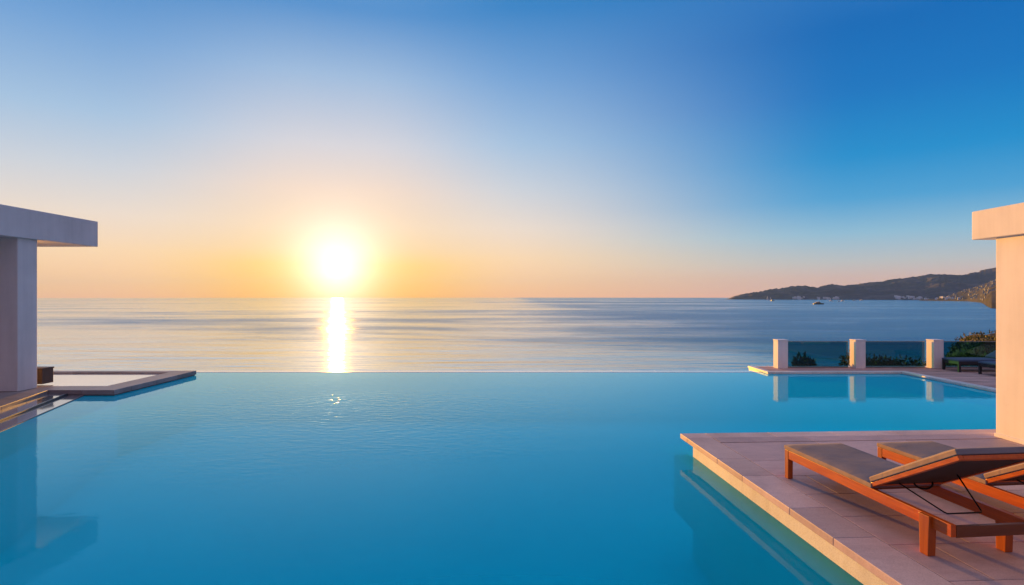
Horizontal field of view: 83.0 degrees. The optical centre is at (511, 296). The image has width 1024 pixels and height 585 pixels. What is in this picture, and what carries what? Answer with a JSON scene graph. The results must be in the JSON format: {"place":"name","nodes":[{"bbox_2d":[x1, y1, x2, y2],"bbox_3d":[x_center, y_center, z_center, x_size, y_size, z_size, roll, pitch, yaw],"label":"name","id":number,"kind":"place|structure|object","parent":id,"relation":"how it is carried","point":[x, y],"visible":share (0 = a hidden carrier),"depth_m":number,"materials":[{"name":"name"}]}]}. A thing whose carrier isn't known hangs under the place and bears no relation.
{"place":"outdoors","nodes":[
{"label":"outdoors","id":0,"kind":"place"},
{"bbox_2d":[0,434,712,584],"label":"pool floor","id":1,"kind":"structure","parent":0,"point":[511,509],"depth_m":8.99,"materials":[{"name":"blue tile"}]},
{"bbox_2d":[0,393,108,551],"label":"pool steps","id":2,"kind":"structure","parent":1,"relation":"on","point":[27,502],"depth_m":9.11,"materials":[{"name":"blue stone"}]},
{"bbox_2d":[115,375,193,394],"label":"deck plinth","id":3,"kind":"structure","parent":1,"relation":"on","point":[151,385],"depth_m":13.54,"materials":[{"name":"stone"}]},
{"bbox_2d":[0,371,195,409],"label":"deck paving","id":4,"kind":"structure","parent":3,"relation":"on","point":[9,398],"depth_m":12.57,"materials":[{"name":"stone"}]},
{"bbox_2d":[0,204,97,390],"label":"pavilion","id":5,"kind":"structure","parent":4,"relation":"on","point":[25,233],"depth_m":12.16,"materials":[{"name":"white paint"}]},
{"bbox_2d":[37,366,53,383],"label":"plinth","id":6,"kind":"structure","parent":5,"relation":"in","point":[44,374],"depth_m":13.13,"materials":[{"name":"brown wood"}]},
{"bbox_2d":[37,374,158,385],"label":"basin water","id":7,"kind":"structure","parent":4,"relation":"in","point":[84,379],"depth_m":14.03,"materials":[{"name":"liquid"}]},
{"bbox_2d":[693,447,887,584],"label":"terrace wall","id":8,"kind":"structure","parent":1,"relation":"on","point":[712,566],"depth_m":5.75,"materials":[{"name":"beige stone"}]},
{"bbox_2d":[674,454,859,584],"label":"pool ledge","id":9,"kind":"object","parent":8,"relation":"attached to","point":[745,540],"visible":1,"depth_m":5.74,"materials":[{"name":"blue tile"}]},
{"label":"grout bed","id":10,"kind":"structure","parent":8,"relation":"on","visible":0},
{"bbox_2d":[680,429,995,584],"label":"pool coping","id":11,"kind":"object","parent":10,"relation":"on","point":[883,561],"visible":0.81,"depth_m":4.98,"materials":[{"name":"stone"}]},
{"bbox_2d":[713,434,1023,584],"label":"terrace paving","id":12,"kind":"structure","parent":10,"relation":"on","point":[971,561],"depth_m":5.01,"materials":[{"name":"stone"}]},
{"bbox_2d":[784,443,1023,555],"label":"sun lounger","id":13,"kind":"object","parent":12,"relation":"on","point":[863,473],"visible":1,"depth_m":4.32,"materials":[{"name":"brown wood"}]},
{"bbox_2d":[877,441,1023,508],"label":"sun lounger","id":14,"kind":"object","parent":12,"relation":"on","point":[903,453],"visible":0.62,"depth_m":4.83,"materials":[{"name":"brown wood"}]},
{"bbox_2d":[972,202,1023,444],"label":"pavilion","id":15,"kind":"structure","parent":12,"relation":"on","point":[1003,226],"depth_m":7.33,"materials":[{"name":"white paint"}]},
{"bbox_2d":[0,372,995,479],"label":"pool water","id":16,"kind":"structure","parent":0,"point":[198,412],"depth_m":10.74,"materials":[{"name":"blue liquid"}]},
{"bbox_2d":[0,0,1023,297],"label":"sky","id":17,"kind":"structure","parent":0,"point":[214,148],"materials":[{"name":"blue"}]},
{"bbox_2d":[37,298,995,370],"bbox_3d":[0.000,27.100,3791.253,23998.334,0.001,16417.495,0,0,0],"label":"sea","id":18,"kind":"structure","parent":0,"point":[400,334],"depth_m":445.93,"materials":[{"name":"liquid"}]},
{"bbox_2d":[729,268,995,299],"bbox_3d":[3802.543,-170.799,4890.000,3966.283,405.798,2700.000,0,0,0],"label":"hills","id":19,"kind":"structure","parent":0,"point":[931,286],"depth_m":5037.91,"materials":[{"name":"stone"}]},
{"bbox_2d":[920,280,995,307],"bbox_3d":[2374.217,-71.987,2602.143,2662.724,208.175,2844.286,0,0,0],"label":"hillside","id":20,"kind":"structure","parent":0,"point":[989,300],"depth_m":2916.93,"materials":[{"name":"green plant"}]},
{"bbox_2d":[950,329,995,340],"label":"terrain","id":21,"kind":"structure","parent":0,"point":[990,335],"depth_m":51.81,"materials":[{"name":"green plant"}]},
{"bbox_2d":[749,368,995,392],"bbox_3d":[14.465,6.095,12.775,15.070,8.010,8.350,0,0,0],"label":"deck base","id":22,"kind":"object","parent":21,"relation":"on","point":[750,369],"visible":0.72,"depth_m":14.76,"materials":[{"name":"beige stone"}]},
{"bbox_2d":[758,367,995,387],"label":"deck boards","id":23,"kind":"object","parent":22,"relation":"on","point":[987,377],"visible":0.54,"depth_m":15.71,"materials":[{"name":"beige stone"}]},
{"bbox_2d":[748,366,995,391],"bbox_3d":[14.453,2.063,12.807,15.086,0.050,8.326,0,0,0],"label":"deck edging","id":24,"kind":"object","parent":23,"relation":"attached to","point":[987,388],"visible":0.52,"depth_m":15.64,"materials":[{"name":"beige stone"}]},
{"bbox_2d":[773,339,995,368],"bbox_3d":[11.046,1.633,16.470,7.108,0.815,0.316,0,0,0],"label":"glass railing","id":25,"kind":"object","parent":23,"relation":"on","point":[864,354],"visible":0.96,"depth_m":16.59,"materials":[{"name":"clear glass"}]},
{"bbox_2d":[942,350,995,371],"bbox_3d":[13.008,1.637,15.855,2.028,0.806,0.658,0,0,0],"label":"sun lounger","id":26,"kind":"object","parent":23,"relation":"on","point":[960,361],"visible":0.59,"depth_m":15.75,"materials":[{"name":"black fabric"}]},
{"bbox_2d":[978,361,995,373],"bbox_3d":[13.268,1.637,14.925,2.028,0.806,0.658,0,0,0],"label":"sun lounger","id":27,"kind":"object","parent":23,"relation":"on","point":[988,364],"visible":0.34,"depth_m":15.04,"materials":[{"name":"black fabric"}]},
{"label":"retaining wall","id":28,"kind":"structure","parent":21,"relation":"on","visible":0},
{"bbox_2d":[196,371,759,371],"bbox_3d":[-3.550,2.222,16.160,20.896,0.256,0.360,0,0,0],"label":"infinity edge","id":29,"kind":"object","parent":28,"relation":"on","point":[477,371],"visible":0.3,"depth_m":16.13,"materials":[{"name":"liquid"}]}
]}

